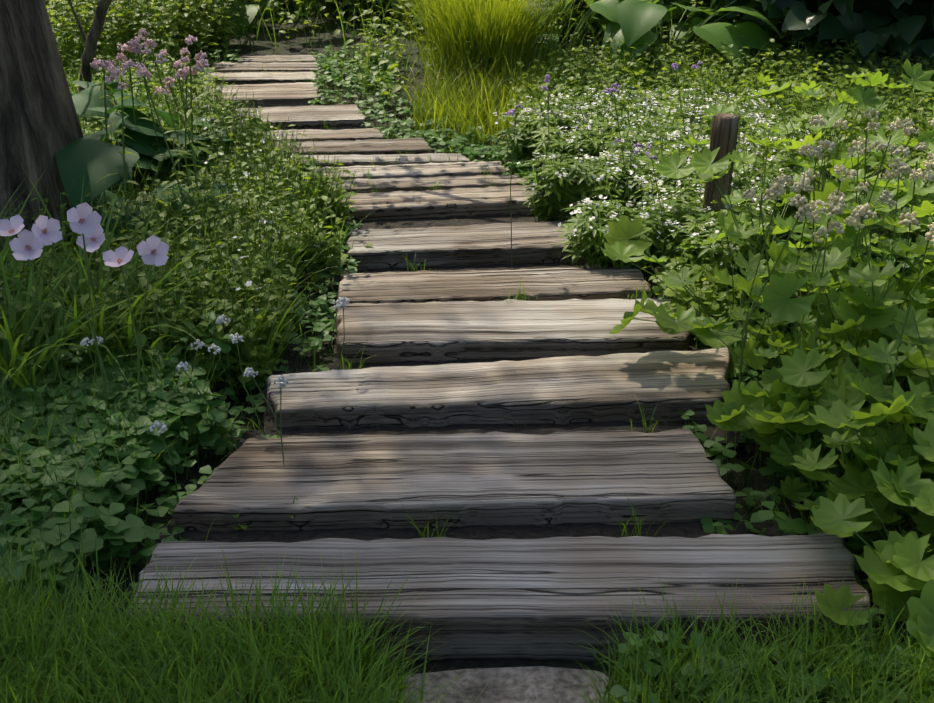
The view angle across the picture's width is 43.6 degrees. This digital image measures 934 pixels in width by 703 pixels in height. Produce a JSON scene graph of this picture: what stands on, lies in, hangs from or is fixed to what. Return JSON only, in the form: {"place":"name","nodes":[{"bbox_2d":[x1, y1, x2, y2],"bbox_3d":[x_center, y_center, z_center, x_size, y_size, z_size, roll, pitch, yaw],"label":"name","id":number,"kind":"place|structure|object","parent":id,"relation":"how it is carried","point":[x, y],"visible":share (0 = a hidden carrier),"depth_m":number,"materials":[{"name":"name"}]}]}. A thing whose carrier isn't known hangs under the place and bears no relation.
{"place":"outdoors","nodes":[
{"label":"outdoors","id":0,"kind":"place"},
{"bbox_2d":[0,202,168,266],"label":"flower petals","id":1,"kind":"object","parent":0,"point":[36,239],"visible":1,"depth_m":2.67,"materials":[{"name":"purple plant"}]},
{"bbox_2d":[9,219,155,262],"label":"flower centers","id":2,"kind":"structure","parent":1,"relation":"attached to","point":[80,220],"depth_m":2.66,"materials":[{"name":"plant"}]},
{"bbox_2d":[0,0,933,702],"bbox_3d":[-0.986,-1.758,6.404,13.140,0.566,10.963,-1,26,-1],"label":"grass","id":3,"kind":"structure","parent":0,"point":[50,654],"depth_m":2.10,"materials":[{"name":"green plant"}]},
{"bbox_2d":[48,0,932,701],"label":"ground","id":4,"kind":"structure","parent":0,"point":[298,44],"depth_m":3.67,"materials":[{"name":"black soil"}]},
{"bbox_2d":[0,0,83,282],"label":"tree trunk","id":5,"kind":"object","parent":4,"relation":"on","point":[40,127],"visible":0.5,"depth_m":3.65,"materials":[{"name":"brown plant"}]},
{"bbox_2d":[68,0,112,92],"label":"limbs","id":6,"kind":"object","parent":4,"relation":"on","point":[91,39],"visible":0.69,"depth_m":5.31,"materials":[{"name":"brown plant"}]},
{"bbox_2d":[90,28,208,94],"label":"pink flowers","id":7,"kind":"object","parent":4,"relation":"on","point":[112,69],"visible":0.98,"depth_m":3.74,"materials":[{"name":"plant"}]},
{"bbox_2d":[56,0,751,251],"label":"hosta","id":8,"kind":"object","parent":4,"relation":"on","point":[92,159],"visible":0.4,"depth_m":3.98,"materials":[{"name":"green plant"}]},
{"bbox_2d":[0,45,933,702],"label":"clover","id":9,"kind":"object","parent":4,"relation":"on","point":[136,457],"visible":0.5,"depth_m":2.73,"materials":[{"name":"green plant"}]},
{"bbox_2d":[0,0,933,702],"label":"vegetation","id":10,"kind":"object","parent":4,"relation":"on","point":[548,94],"depth_m":3.86,"materials":[{"name":"green plant"}]},
{"bbox_2d":[0,0,933,530],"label":"ground cover plants","id":11,"kind":"object","parent":4,"relation":"on","point":[712,306],"visible":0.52,"depth_m":4.30,"materials":[{"name":"green plant"}]},
{"bbox_2d":[372,0,583,150],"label":"ornamental grass","id":12,"kind":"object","parent":4,"relation":"on","point":[504,26],"visible":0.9,"depth_m":5.90,"materials":[{"name":"green plant"}]},
{"bbox_2d":[121,533,872,662],"bbox_3d":[0.071,0.486,2.314,1.438,0.117,0.284,0,26,-1],"label":"plank","id":13,"kind":"object","parent":4,"relation":"on","point":[506,598],"visible":0.56,"depth_m":2.26,"materials":[{"name":"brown wood"}]},
{"bbox_2d":[380,666,617,702],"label":"stone slab","id":14,"kind":"structure","parent":4,"relation":"on","point":[538,684],"depth_m":2.12,"materials":[{"name":"grey stone"}]},
{"bbox_2d":[186,0,813,72],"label":"large-leaved plant","id":15,"kind":"object","parent":4,"relation":"on","point":[631,23],"visible":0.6,"depth_m":6.25,"materials":[{"name":"green plant"}]},
{"bbox_2d":[135,57,875,633],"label":"soil","id":16,"kind":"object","parent":4,"relation":"on","point":[691,529],"visible":0.12,"depth_m":2.91,"materials":[{"name":"soil"}]},
{"bbox_2d":[199,72,316,85],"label":"plank","id":17,"kind":"object","parent":16,"relation":"on","point":[242,78],"visible":0.58,"depth_m":6.38,"materials":[{"name":"brown wood"}]},
{"bbox_2d":[204,82,320,109],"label":"plank","id":18,"kind":"object","parent":16,"relation":"on","point":[284,94],"visible":0.52,"depth_m":5.99,"materials":[{"name":"brown wood"}]},
{"bbox_2d":[211,62,318,76],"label":"plank","id":19,"kind":"object","parent":16,"relation":"on","point":[226,67],"visible":0.6,"depth_m":6.61,"materials":[{"name":"brown wood"}]},
{"bbox_2d":[235,55,316,62],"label":"plank","id":20,"kind":"object","parent":16,"relation":"on","point":[286,58],"visible":0.44,"depth_m":6.83,"materials":[{"name":"brown wood"}]},
{"bbox_2d":[235,104,366,129],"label":"plank","id":21,"kind":"object","parent":16,"relation":"on","point":[342,116],"visible":0.58,"depth_m":5.55,"materials":[{"name":"brown wood"}]},
{"bbox_2d":[262,128,383,141],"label":"plank","id":22,"kind":"object","parent":16,"relation":"on","point":[348,134],"visible":0.31,"depth_m":5.31,"materials":[{"name":"brown wood"}]},
{"bbox_2d":[269,138,434,154],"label":"plank","id":23,"kind":"object","parent":16,"relation":"on","point":[387,146],"visible":0.5,"depth_m":5.11,"materials":[{"name":"brown wood"}]},
{"bbox_2d":[291,153,470,171],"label":"plank","id":24,"kind":"object","parent":16,"relation":"on","point":[354,159],"visible":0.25,"depth_m":4.97,"materials":[{"name":"brown wood"}]},
{"bbox_2d":[308,161,508,183],"bbox_3d":[-0.242,-0.725,4.840,0.827,0.069,0.172,-3,26,-5],"label":"plank","id":25,"kind":"object","parent":16,"relation":"on","point":[428,170],"visible":0.35,"depth_m":4.81,"materials":[{"name":"brown wood"}]},
{"bbox_2d":[330,174,530,194],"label":"plank","id":26,"kind":"object","parent":16,"relation":"on","point":[409,183],"visible":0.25,"depth_m":4.66,"materials":[{"name":"brown wood"}]},
{"bbox_2d":[173,428,735,531],"bbox_3d":[-0.026,0.307,2.678,1.224,0.108,0.331,-1,26,-1],"label":"plank","id":27,"kind":"object","parent":16,"relation":"on","point":[495,478],"visible":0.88,"depth_m":2.59,"materials":[{"name":"brown wood"}]},
{"bbox_2d":[341,185,570,220],"bbox_3d":[-0.043,-0.567,4.505,0.917,0.079,0.201,-4,27,-6],"label":"plank","id":28,"kind":"object","parent":16,"relation":"on","point":[471,202],"visible":0.69,"depth_m":4.44,"materials":[{"name":"brown wood"}]},
{"bbox_2d":[346,221,593,269],"bbox_3d":[0.042,-0.373,4.106,0.934,0.078,0.306,-3,24,-6],"label":"plank","id":29,"kind":"object","parent":16,"relation":"on","point":[532,242],"visible":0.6,"depth_m":4.00,"materials":[{"name":"brown wood"}]},
{"bbox_2d":[337,267,650,304],"bbox_3d":[0.085,-0.181,3.700,0.984,0.090,0.251,-2,25,-3],"label":"plank","id":30,"kind":"object","parent":16,"relation":"on","point":[543,284],"visible":0.58,"depth_m":3.65,"materials":[{"name":"brown wood"}]},
{"bbox_2d":[267,347,730,429],"bbox_3d":[0.116,0.119,3.069,1.277,0.105,0.312,-2,25,-5],"label":"plank","id":31,"kind":"object","parent":16,"relation":"on","point":[602,388],"visible":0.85,"depth_m":2.99,"materials":[{"name":"brown wood"}]},
{"bbox_2d":[335,298,689,362],"bbox_3d":[0.138,-0.052,3.426,1.047,0.100,0.312,-1,26,-3],"label":"plank","id":32,"kind":"object","parent":16,"relation":"on","point":[433,331],"visible":0.73,"depth_m":3.33,"materials":[{"name":"brown wood"}]},
{"bbox_2d":[562,0,709,14],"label":"shrub","id":33,"kind":"object","parent":4,"relation":"on","point":[577,2],"depth_m":8.33,"materials":[{"name":"plant"}]},
{"bbox_2d":[354,0,933,93],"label":"large-leaved plant","id":34,"kind":"object","parent":4,"relation":"on","point":[870,30],"visible":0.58,"depth_m":6.16,"materials":[{"name":"green plant"}]},
{"bbox_2d":[493,88,827,290],"bbox_3d":[0.779,-0.695,4.519,1.263,0.210,2.072,-1,26,-1],"label":"woodruff","id":35,"kind":"object","parent":4,"relation":"on","point":[587,235],"visible":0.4,"depth_m":4.28,"materials":[{"name":"green plant"}]},
{"bbox_2d":[702,113,738,212],"bbox_3d":[0.827,-0.509,3.876,0.083,0.561,0.084,-8,27,-20],"label":"post","id":36,"kind":"object","parent":4,"relation":"on","point":[724,132],"visible":0.44,"depth_m":3.77,"materials":[{"name":"brown wood"}]},
{"bbox_2d":[600,59,933,656],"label":"leafy plant","id":37,"kind":"object","parent":4,"relation":"on","point":[883,471],"visible":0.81,"depth_m":2.71,"materials":[{"name":"green plant"}]},
{"bbox_2d":[797,0,933,80],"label":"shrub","id":38,"kind":"object","parent":4,"relation":"on","point":[915,7],"visible":0.08,"depth_m":6.17,"materials":[{"name":"green plant"}]},
{"bbox_2d":[505,61,702,159],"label":"purple flowers","id":39,"kind":"object","parent":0,"point":[605,91],"visible":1,"depth_m":3.82,"materials":[{"name":"purple plant"}]},
{"bbox_2d":[741,108,933,246],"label":"flower clusters","id":40,"kind":"object","parent":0,"point":[806,210],"visible":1,"depth_m":2.68,"materials":[{"name":"white plant"}]}
]}

